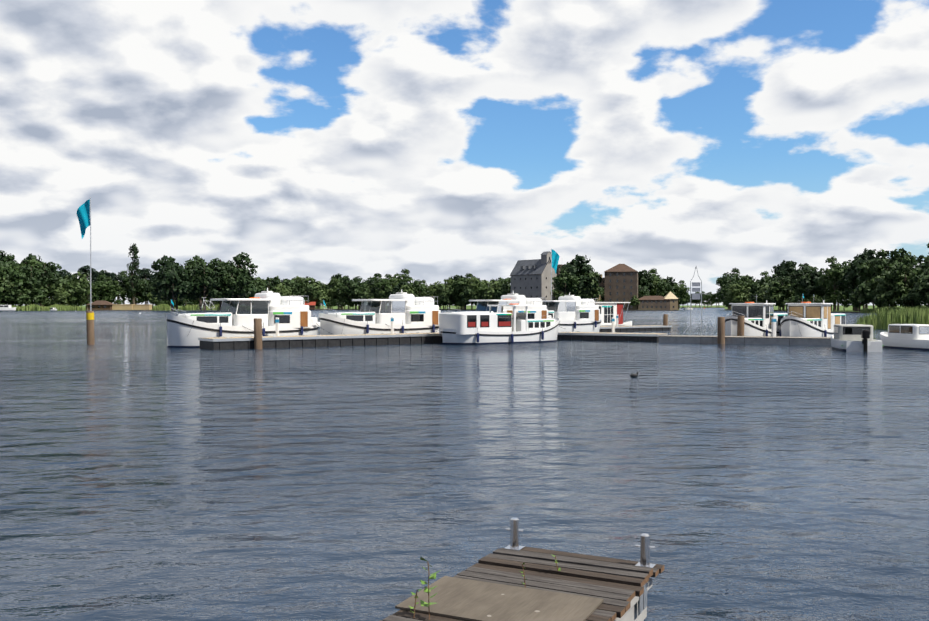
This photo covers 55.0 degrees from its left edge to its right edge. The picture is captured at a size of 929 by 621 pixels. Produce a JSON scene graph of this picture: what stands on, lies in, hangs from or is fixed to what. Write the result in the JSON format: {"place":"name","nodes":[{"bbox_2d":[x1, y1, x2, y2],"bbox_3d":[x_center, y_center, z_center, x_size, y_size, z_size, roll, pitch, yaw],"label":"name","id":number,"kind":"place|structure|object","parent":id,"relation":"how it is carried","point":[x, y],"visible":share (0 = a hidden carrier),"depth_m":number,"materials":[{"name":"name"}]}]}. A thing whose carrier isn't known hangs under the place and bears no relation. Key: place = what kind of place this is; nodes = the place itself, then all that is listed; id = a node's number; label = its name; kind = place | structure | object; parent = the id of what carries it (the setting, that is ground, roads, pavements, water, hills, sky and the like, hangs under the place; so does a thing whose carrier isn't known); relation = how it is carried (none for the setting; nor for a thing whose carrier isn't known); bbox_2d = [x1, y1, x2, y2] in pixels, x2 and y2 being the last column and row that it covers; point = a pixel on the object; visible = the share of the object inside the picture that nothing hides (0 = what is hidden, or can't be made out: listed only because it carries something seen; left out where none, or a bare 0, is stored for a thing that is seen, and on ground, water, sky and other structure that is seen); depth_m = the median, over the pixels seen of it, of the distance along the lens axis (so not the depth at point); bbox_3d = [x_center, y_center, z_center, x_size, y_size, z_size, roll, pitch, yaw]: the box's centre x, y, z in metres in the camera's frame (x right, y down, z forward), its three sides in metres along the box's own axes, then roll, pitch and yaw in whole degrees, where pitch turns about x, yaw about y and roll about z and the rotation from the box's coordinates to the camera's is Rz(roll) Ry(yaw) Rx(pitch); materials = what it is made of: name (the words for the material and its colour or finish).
{"place":"outdoors","nodes":[
{"label":"outdoors","id":0,"kind":"place"},
{"bbox_2d":[0,308,928,620],"bbox_3d":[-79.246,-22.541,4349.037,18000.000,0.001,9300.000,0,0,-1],"label":"lake water","id":1,"kind":"structure","parent":0,"point":[146,474],"depth_m":14.31,"materials":[{"name":"blue liquid"}]},
{"bbox_2d":[86,311,94,344],"bbox_3d":[-25.166,1.766,60.088,0.569,3.470,0.510,0,0,-1],"label":"mooring post","id":2,"kind":"object","parent":1,"relation":"in","point":[90,327],"visible":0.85,"depth_m":59.89,"materials":[{"name":"brown wood"}]},
{"bbox_2d":[77,197,90,310],"bbox_3d":[-25.672,-3.764,60.132,1.139,7.730,0.207,0,0,13],"label":"flag","id":3,"kind":"object","parent":2,"relation":"attached to","point":[84,214],"visible":0.98,"depth_m":60.08,"materials":[{"name":"teal fabric"}]},
{"bbox_2d":[166,288,331,347],"bbox_3d":[-14.298,0.624,58.773,10.507,4.270,4.145,0,0,-36],"label":"boat","id":4,"kind":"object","parent":1,"relation":"on","point":[234,317],"depth_m":57.35,"materials":[{"name":"white plastic"}]},
{"bbox_2d":[254,318,262,348],"bbox_3d":[-12.513,2.010,54.160,0.546,3.050,0.552,0,0,-1],"label":"pile","id":5,"kind":"object","parent":1,"relation":"in","point":[257,333],"visible":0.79,"depth_m":53.97,"materials":[{"name":"brown wood"}]},
{"bbox_2d":[198,332,442,349],"bbox_3d":[-4.694,2.106,61.855,27.123,1.070,2.524,0,0,-36],"label":"pontoon","id":6,"kind":"object","parent":1,"relation":"on","point":[219,343],"visible":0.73,"depth_m":57.10,"materials":[{"name":"concrete"},{"name":"black rubber"}]},
{"bbox_2d":[319,289,440,334],"bbox_3d":[-5.757,0.587,65.051,10.507,4.270,4.145,0,0,-36],"label":"boat","id":7,"kind":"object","parent":1,"relation":"on","point":[410,313],"depth_m":63.77,"materials":[{"name":"white plastic"}]},
{"bbox_2d":[423,304,559,344],"bbox_3d":[2.576,1.119,63.331,10.607,3.228,3.943,0,0,-36],"label":"boat","id":8,"kind":"object","parent":1,"relation":"on","point":[511,324],"visible":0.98,"depth_m":61.28,"materials":[{"name":"white painted fibreglass"},{"name":"glass"},{"name":"black rubber"}]},
{"bbox_2d":[444,291,561,327],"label":"boat","id":9,"kind":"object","parent":1,"relation":"on","point":[537,309],"depth_m":71.37,"materials":[{"name":"white plastic"}]},
{"bbox_2d":[379,517,663,620],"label":"jetty","id":10,"kind":"object","parent":1,"relation":"in","point":[513,580],"visible":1,"depth_m":6.92,"materials":[{"name":"brown wood"}]},
{"bbox_2d":[542,293,602,331],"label":"boat","id":11,"kind":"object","parent":1,"relation":"on","point":[573,313],"depth_m":81.06,"materials":[{"name":"white plastic"}]},
{"bbox_2d":[557,331,667,341],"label":"dock","id":12,"kind":"object","parent":1,"relation":"in","point":[611,336],"visible":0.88,"depth_m":66.81,"materials":[{"name":"grey concrete"}]},
{"bbox_2d":[595,302,631,325],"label":"houseboat","id":13,"kind":"object","parent":1,"relation":"on","point":[609,311],"visible":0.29,"depth_m":93.09,"materials":[{"name":"white plastic"}]},
{"bbox_2d":[599,325,671,331],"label":"pontoon","id":14,"kind":"object","parent":1,"relation":"on","point":[636,328],"visible":0.44,"depth_m":90.99,"materials":[{"name":"grey concrete"}]},
{"bbox_2d":[551,248,559,299],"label":"flag","id":15,"kind":"object","parent":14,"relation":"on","point":[555,256],"visible":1,"depth_m":85.56,"materials":[{"name":"teal fabric"}]},
{"bbox_2d":[717,317,724,343],"bbox_3d":[17.626,1.969,61.289,0.515,3.050,0.500,0,0,-1],"label":"pile","id":16,"kind":"object","parent":1,"relation":"in","point":[721,332],"visible":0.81,"depth_m":61.07,"materials":[{"name":"brown wood"}]},
{"bbox_2d":[737,316,744,335],"bbox_3d":[19.736,1.930,63.803,0.512,3.100,0.487,0,0,-8],"label":"pile","id":17,"kind":"object","parent":1,"relation":"in","point":[740,325],"visible":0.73,"depth_m":63.59,"materials":[{"name":"brown wood"}]},
{"bbox_2d":[658,335,830,344],"bbox_3d":[20.098,2.280,61.953,12.706,0.920,2.560,0,0,22],"label":"concrete pontoon","id":18,"kind":"object","parent":1,"relation":"in","point":[780,340],"visible":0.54,"depth_m":60.97,"materials":[{"name":"grey concrete"}]},
{"bbox_2d":[275,315,776,336],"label":"service pedestals","id":19,"kind":"object","parent":18,"relation":"on","point":[773,325],"visible":1,"depth_m":62.25,"materials":[{"name":"white plastic"}]},
{"bbox_2d":[682,266,701,335],"bbox_3d":[16.109,-0.674,63.184,1.454,4.994,0.140,0,0,22],"label":"marina sign","id":20,"kind":"object","parent":18,"relation":"on","point":[695,295],"visible":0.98,"depth_m":63.06,"materials":[{"name":"white metal"}]},
{"bbox_2d":[712,294,787,335],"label":"boat","id":21,"kind":"object","parent":1,"relation":"on","point":[758,317],"visible":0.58,"depth_m":66.16,"materials":[{"name":"white painted fibreglass"},{"name":"glass"},{"name":"black rubber"}]},
{"bbox_2d":[770,296,845,336],"bbox_3d":[25.715,0.735,66.321,3.668,3.960,10.156,0,0,39],"label":"boat","id":22,"kind":"object","parent":1,"relation":"on","point":[805,319],"visible":0.75,"depth_m":64.61,"materials":[{"name":"white painted fibreglass"},{"name":"glass"},{"name":"wood"}]},
{"bbox_2d":[831,324,883,351],"bbox_3d":[23.304,1.810,53.365,2.250,1.900,6.320,0,0,12],"label":"boat","id":23,"kind":"object","parent":1,"relation":"on","point":[852,337],"visible":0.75,"depth_m":52.59,"materials":[{"name":"white plastic"}]},
{"bbox_2d":[856,306,928,329],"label":"reed bed","id":24,"kind":"object","parent":1,"relation":"in","point":[882,319],"visible":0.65,"depth_m":98.53,"materials":[{"name":"green plant"}]},
{"bbox_2d":[880,324,928,350],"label":"boat","id":25,"kind":"object","parent":1,"relation":"on","point":[907,336],"visible":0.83,"depth_m":53.91,"materials":[{"name":"white plastic"}]},
{"bbox_2d":[0,0,928,304],"label":"sky","id":26,"kind":"structure","parent":0,"point":[435,140],"materials":[{"name":"white"}]},
{"bbox_2d":[17,305,924,312],"bbox_3d":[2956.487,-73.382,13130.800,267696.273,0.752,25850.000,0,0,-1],"label":"far terrain shore","id":27,"kind":"structure","parent":0,"point":[848,309],"depth_m":647.73,"materials":[{"name":"green plant"}]},
{"bbox_2d":[0,269,18,295],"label":"maple tree","id":28,"kind":"object","parent":27,"relation":"on","point":[6,288],"visible":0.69,"depth_m":435.06,"materials":[{"name":"green plant"}]},
{"bbox_2d":[0,263,27,306],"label":"oak tree","id":29,"kind":"object","parent":27,"relation":"on","point":[10,273],"visible":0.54,"depth_m":438.33,"materials":[{"name":"green plant"}]},
{"bbox_2d":[9,284,32,306],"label":"willow tree","id":30,"kind":"object","parent":27,"relation":"on","point":[22,297],"visible":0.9,"depth_m":437.43,"materials":[{"name":"green plant"}]},
{"bbox_2d":[14,258,45,306],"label":"ash tree","id":31,"kind":"object","parent":27,"relation":"on","point":[33,262],"visible":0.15,"depth_m":462.50,"materials":[{"name":"green plant"}]},
{"bbox_2d":[14,264,49,304],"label":"beech tree","id":32,"kind":"object","parent":27,"relation":"on","point":[30,272],"visible":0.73,"depth_m":445.64,"materials":[{"name":"green plant"}]},
{"bbox_2d":[24,282,49,304],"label":"willow tree","id":33,"kind":"object","parent":27,"relation":"on","point":[38,298],"visible":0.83,"depth_m":443.34,"materials":[{"name":"green plant"}]},
{"bbox_2d":[32,262,61,306],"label":"beech tree","id":34,"kind":"object","parent":27,"relation":"on","point":[53,268],"visible":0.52,"depth_m":463.23,"materials":[{"name":"green plant"}]},
{"bbox_2d":[12,304,85,310],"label":"reed belt","id":35,"kind":"object","parent":27,"relation":"on","point":[58,307],"visible":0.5,"depth_m":436.39,"materials":[{"name":"green plant"}]},
{"bbox_2d":[51,286,71,304],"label":"willow tree","id":36,"kind":"object","parent":27,"relation":"on","point":[61,296],"visible":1,"depth_m":444.83,"materials":[{"name":"green plant"}]},
{"bbox_2d":[50,270,94,303],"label":"willow tree","id":37,"kind":"object","parent":27,"relation":"on","point":[78,291],"visible":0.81,"depth_m":452.34,"materials":[{"name":"green plant"}]},
{"bbox_2d":[78,265,97,307],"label":"pine tree","id":38,"kind":"object","parent":27,"relation":"on","point":[84,269],"visible":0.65,"depth_m":488.38,"materials":[{"name":"green plant"}]},
{"bbox_2d":[86,300,112,309],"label":"shore pavilion","id":39,"kind":"structure","parent":27,"relation":"on","point":[101,305],"depth_m":455.18,"materials":[{"name":"brown wood"}]},
{"bbox_2d":[92,276,116,301],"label":"lime tree","id":40,"kind":"object","parent":27,"relation":"on","point":[103,288],"visible":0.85,"depth_m":474.12,"materials":[{"name":"green plant"}]},
{"bbox_2d":[108,280,126,303],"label":"lime tree","id":41,"kind":"object","parent":27,"relation":"on","point":[118,290],"visible":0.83,"depth_m":477.26,"materials":[{"name":"green plant"}]},
{"bbox_2d":[112,304,132,309],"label":"shore shed","id":42,"kind":"structure","parent":27,"relation":"on","point":[122,306],"depth_m":458.18,"materials":[{"name":"wood"}]},
{"bbox_2d":[118,270,139,300],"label":"beech tree","id":43,"kind":"object","parent":27,"relation":"on","point":[123,273],"visible":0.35,"depth_m":491.95,"materials":[{"name":"green plant"}]},
{"bbox_2d":[126,243,140,303],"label":"poplar tree","id":44,"kind":"object","parent":27,"relation":"on","point":[134,251],"visible":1,"depth_m":478.87,"materials":[{"name":"green plant"}]},
{"bbox_2d":[125,276,148,303],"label":"lime tree","id":45,"kind":"object","parent":27,"relation":"on","point":[140,289],"visible":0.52,"depth_m":486.38,"materials":[{"name":"green plant"}]},
{"bbox_2d":[137,268,154,303],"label":"pine tree","id":46,"kind":"object","parent":27,"relation":"on","point":[144,273],"visible":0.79,"depth_m":512.94,"materials":[{"name":"green plant"}]},
{"bbox_2d":[141,282,155,307],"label":"oak tree","id":47,"kind":"object","parent":27,"relation":"on","point":[151,288],"visible":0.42,"depth_m":483.96,"materials":[{"name":"green plant"}]},
{"bbox_2d":[150,255,191,309],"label":"oak tree","id":48,"kind":"object","parent":27,"relation":"on","point":[162,262],"visible":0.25,"depth_m":410.56,"materials":[{"name":"green plant"}]},
{"bbox_2d":[155,263,193,310],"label":"oak tree","id":49,"kind":"object","parent":27,"relation":"on","point":[175,277],"visible":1,"depth_m":392.84,"materials":[{"name":"green plant"}]},
{"bbox_2d":[174,304,218,309],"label":"reed belt","id":50,"kind":"object","parent":27,"relation":"on","point":[192,307],"visible":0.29,"depth_m":467.38,"materials":[{"name":"green plant"}]},
{"bbox_2d":[182,260,215,309],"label":"beech tree","id":51,"kind":"object","parent":27,"relation":"on","point":[189,266],"visible":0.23,"depth_m":420.50,"materials":[{"name":"green plant"}]},
{"bbox_2d":[187,264,221,309],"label":"beech tree","id":52,"kind":"object","parent":27,"relation":"on","point":[204,283],"visible":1,"depth_m":403.79,"materials":[{"name":"green plant"}]},
{"bbox_2d":[206,258,229,309],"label":"beech tree","id":53,"kind":"object","parent":27,"relation":"on","point":[213,263],"visible":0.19,"depth_m":427.52,"materials":[{"name":"green plant"}]},
{"bbox_2d":[214,261,250,298],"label":"beech tree","id":54,"kind":"object","parent":27,"relation":"on","point":[228,286],"visible":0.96,"depth_m":417.34,"materials":[{"name":"green plant"}]},
{"bbox_2d":[225,252,257,297],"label":"beech tree","id":55,"kind":"object","parent":27,"relation":"on","point":[237,259],"visible":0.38,"depth_m":433.07,"materials":[{"name":"green plant"}]},
{"bbox_2d":[272,283,292,296],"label":"willow tree","id":56,"kind":"object","parent":27,"relation":"on","point":[283,291],"visible":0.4,"depth_m":505.55,"materials":[{"name":"green plant"}]},
{"bbox_2d":[297,282,320,302],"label":"willow tree","id":57,"kind":"object","parent":27,"relation":"on","point":[309,290],"visible":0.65,"depth_m":515.08,"materials":[{"name":"green plant"}]},
{"bbox_2d":[307,285,326,308],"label":"willow tree","id":58,"kind":"object","parent":27,"relation":"on","point":[320,299],"visible":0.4,"depth_m":519.05,"materials":[{"name":"green plant"}]},
{"bbox_2d":[329,277,346,308],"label":"maple tree","id":59,"kind":"object","parent":27,"relation":"on","point":[334,281],"visible":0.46,"depth_m":532.69,"materials":[{"name":"green plant"}]},
{"bbox_2d":[336,276,360,308],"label":"lime tree","id":60,"kind":"object","parent":27,"relation":"on","point":[349,288],"visible":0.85,"depth_m":519.97,"materials":[{"name":"green plant"}]},
{"bbox_2d":[347,284,370,307],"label":"willow tree","id":61,"kind":"object","parent":27,"relation":"on","point":[356,293],"visible":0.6,"depth_m":517.29,"materials":[{"name":"green plant"}]},
{"bbox_2d":[373,278,390,298],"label":"ash tree","id":62,"kind":"object","parent":27,"relation":"on","point":[384,282],"visible":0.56,"depth_m":514.89,"materials":[{"name":"green plant"}]},
{"bbox_2d":[379,280,399,298],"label":"willow tree","id":63,"kind":"object","parent":27,"relation":"on","point":[388,289],"visible":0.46,"depth_m":514.12,"materials":[{"name":"green plant"}]},
{"bbox_2d":[388,268,414,286],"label":"lime tree","id":64,"kind":"object","parent":27,"relation":"on","point":[405,277],"visible":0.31,"depth_m":543.16,"materials":[{"name":"green plant"}]},
{"bbox_2d":[430,277,453,308],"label":"willow tree","id":65,"kind":"object","parent":27,"relation":"on","point":[435,290],"visible":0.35,"depth_m":504.63,"materials":[{"name":"green plant"}]},
{"bbox_2d":[439,284,460,308],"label":"willow tree","id":66,"kind":"object","parent":27,"relation":"on","point":[450,294],"visible":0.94,"depth_m":495.53,"materials":[{"name":"green plant"}]},
{"bbox_2d":[451,273,474,308],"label":"lime tree","id":67,"kind":"object","parent":27,"relation":"on","point":[459,282],"visible":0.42,"depth_m":493.63,"materials":[{"name":"green plant"}]},
{"bbox_2d":[459,284,482,309],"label":"willow tree","id":68,"kind":"object","parent":27,"relation":"on","point":[466,294],"visible":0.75,"depth_m":484.59,"materials":[{"name":"green plant"}]},
{"bbox_2d":[465,276,489,301],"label":"willow tree","id":69,"kind":"object","parent":27,"relation":"on","point":[473,279],"visible":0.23,"depth_m":486.29,"materials":[{"name":"green plant"}]},
{"bbox_2d":[481,280,502,299],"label":"willow tree","id":70,"kind":"object","parent":27,"relation":"on","point":[488,294],"visible":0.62,"depth_m":477.96,"materials":[{"name":"green plant"}]},
{"bbox_2d":[493,283,510,299],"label":"maple tree","id":71,"kind":"object","parent":27,"relation":"on","point":[503,290],"visible":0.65,"depth_m":473.07,"materials":[{"name":"green plant"}]},
{"bbox_2d":[510,251,557,299],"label":"granary building","id":72,"kind":"structure","parent":27,"relation":"on","point":[530,278],"depth_m":458.12,"materials":[{"name":"grey"}]},
{"bbox_2d":[552,267,583,299],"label":"lime tree","id":73,"kind":"object","parent":27,"relation":"on","point":[558,283],"visible":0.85,"depth_m":429.64,"materials":[{"name":"green plant"}]},
{"bbox_2d":[554,254,601,299],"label":"oak tree","id":74,"kind":"object","parent":27,"relation":"on","point":[577,266],"visible":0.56,"depth_m":435.42,"materials":[{"name":"green plant"}]},
{"bbox_2d":[572,271,604,299],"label":"maple tree","id":75,"kind":"object","parent":27,"relation":"on","point":[598,291],"visible":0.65,"depth_m":433.85,"materials":[{"name":"green plant"}]},
{"bbox_2d":[604,264,638,309],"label":"mill block","id":76,"kind":"structure","parent":27,"relation":"on","point":[621,282],"depth_m":456.63,"materials":[{"name":"brown brick"}]},
{"bbox_2d":[638,270,653,295],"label":"oak tree","id":77,"kind":"object","parent":27,"relation":"on","point":[644,281],"visible":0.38,"depth_m":504.27,"materials":[{"name":"green plant"}]},
{"bbox_2d":[655,280,674,296],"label":"oak tree","id":78,"kind":"object","parent":27,"relation":"on","point":[664,289],"visible":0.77,"depth_m":486.69,"materials":[{"name":"green plant"}]},
{"bbox_2d":[664,291,677,309],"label":"mill pavilion","id":79,"kind":"structure","parent":27,"relation":"on","point":[671,296],"depth_m":453.50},
{"bbox_2d":[673,280,689,308],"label":"lime tree","id":80,"kind":"object","parent":27,"relation":"on","point":[681,290],"visible":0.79,"depth_m":507.81,"materials":[{"name":"green plant"}]},
{"bbox_2d":[716,267,740,308],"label":"lime tree","id":81,"kind":"object","parent":27,"relation":"on","point":[734,276],"visible":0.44,"depth_m":571.90,"materials":[{"name":"green plant"}]},
{"bbox_2d":[724,283,750,302],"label":"willow tree","id":82,"kind":"object","parent":27,"relation":"on","point":[737,295],"visible":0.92,"depth_m":470.40,"materials":[{"name":"green plant"}]},
{"bbox_2d":[748,277,768,302],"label":"oak tree","id":83,"kind":"object","parent":27,"relation":"on","point":[754,287],"visible":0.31,"depth_m":444.33,"materials":[{"name":"green plant"}]},
{"bbox_2d":[753,284,770,302],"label":"willow tree","id":84,"kind":"object","parent":27,"relation":"on","point":[760,293],"visible":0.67,"depth_m":429.85,"materials":[{"name":"green plant"}]},
{"bbox_2d":[763,280,793,309],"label":"willow tree","id":85,"kind":"object","parent":27,"relation":"on","point":[772,290],"visible":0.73,"depth_m":409.41,"materials":[{"name":"green plant"}]},
{"bbox_2d":[768,274,793,309],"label":"beech tree","id":86,"kind":"object","parent":27,"relation":"on","point":[776,277],"visible":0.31,"depth_m":411.29,"materials":[{"name":"green plant"}]},
{"bbox_2d":[769,260,797,282],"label":"oak tree","id":87,"kind":"object","parent":27,"relation":"on","point":[778,270],"visible":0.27,"depth_m":461.33,"materials":[{"name":"green plant"}]},
{"bbox_2d":[781,261,811,301],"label":"beech tree","id":88,"kind":"object","parent":27,"relation":"on","point":[799,272],"visible":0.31,"depth_m":416.47,"materials":[{"name":"green plant"}]},
{"bbox_2d":[789,273,813,299],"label":"beech tree","id":89,"kind":"object","parent":27,"relation":"on","point":[798,291],"visible":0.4,"depth_m":400.50,"materials":[{"name":"green plant"}]},
{"bbox_2d":[795,270,825,299],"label":"oak tree","id":90,"kind":"object","parent":27,"relation":"on","point":[812,289],"visible":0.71,"depth_m":396.59,"materials":[{"name":"green plant"}]},
{"bbox_2d":[816,256,850,310],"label":"lime tree","id":91,"kind":"object","parent":27,"relation":"on","point":[836,271],"visible":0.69,"depth_m":372.91,"materials":[{"name":"green plant"}]},
{"bbox_2d":[836,261,870,310],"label":"beech tree","id":92,"kind":"object","parent":27,"relation":"on","point":[847,280],"visible":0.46,"depth_m":353.55,"materials":[{"name":"green plant"}]},
{"bbox_2d":[849,293,869,311],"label":"bush","id":93,"kind":"object","parent":27,"relation":"on","point":[853,299],"visible":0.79,"depth_m":316.29,"materials":[{"name":"green plant"}]},
{"bbox_2d":[843,248,879,308],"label":"oak tree","id":94,"kind":"object","parent":27,"relation":"on","point":[866,255],"visible":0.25,"depth_m":354.28,"materials":[{"name":"green plant"}]},
{"bbox_2d":[854,275,889,308],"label":"willow tree","id":95,"kind":"object","parent":27,"relation":"on","point":[865,291],"visible":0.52,"depth_m":309.08,"materials":[{"name":"green plant"}]},
{"bbox_2d":[855,249,897,306],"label":"lime tree","id":96,"kind":"object","parent":27,"relation":"on","point":[867,272],"visible":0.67,"depth_m":326.44,"materials":[{"name":"green plant"}]},
{"bbox_2d":[873,277,910,306],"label":"willow tree","id":97,"kind":"object","parent":27,"relation":"on","point":[884,295],"visible":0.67,"depth_m":299.49,"materials":[{"name":"green plant"}]},
{"bbox_2d":[860,305,928,312],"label":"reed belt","id":98,"kind":"object","parent":27,"relation":"on","point":[869,310],"visible":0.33,"depth_m":294.16,"materials":[{"name":"green plant"}]},
{"bbox_2d":[885,248,916,264],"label":"oak tree","id":99,"kind":"object","parent":27,"relation":"on","point":[897,257],"visible":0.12,"depth_m":355.85,"materials":[{"name":"green plant"}]},
{"bbox_2d":[882,256,921,307],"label":"lime tree","id":100,"kind":"object","parent":27,"relation":"on","point":[901,273],"visible":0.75,"depth_m":298.17,"materials":[{"name":"green plant"}]},
{"bbox_2d":[900,296,923,307],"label":"bush","id":101,"kind":"object","parent":27,"relation":"on","point":[905,301],"visible":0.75,"depth_m":290.39,"materials":[{"name":"green plant"}]},
{"bbox_2d":[908,274,928,306],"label":"willow tree","id":102,"kind":"object","parent":27,"relation":"on","point":[920,293],"visible":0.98,"depth_m":279.31,"materials":[{"name":"green plant"}]},
{"bbox_2d":[637,296,669,309],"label":"building","id":103,"kind":"structure","parent":0,"point":[653,303],"depth_m":453.76,"materials":[{"name":"brown brick"}]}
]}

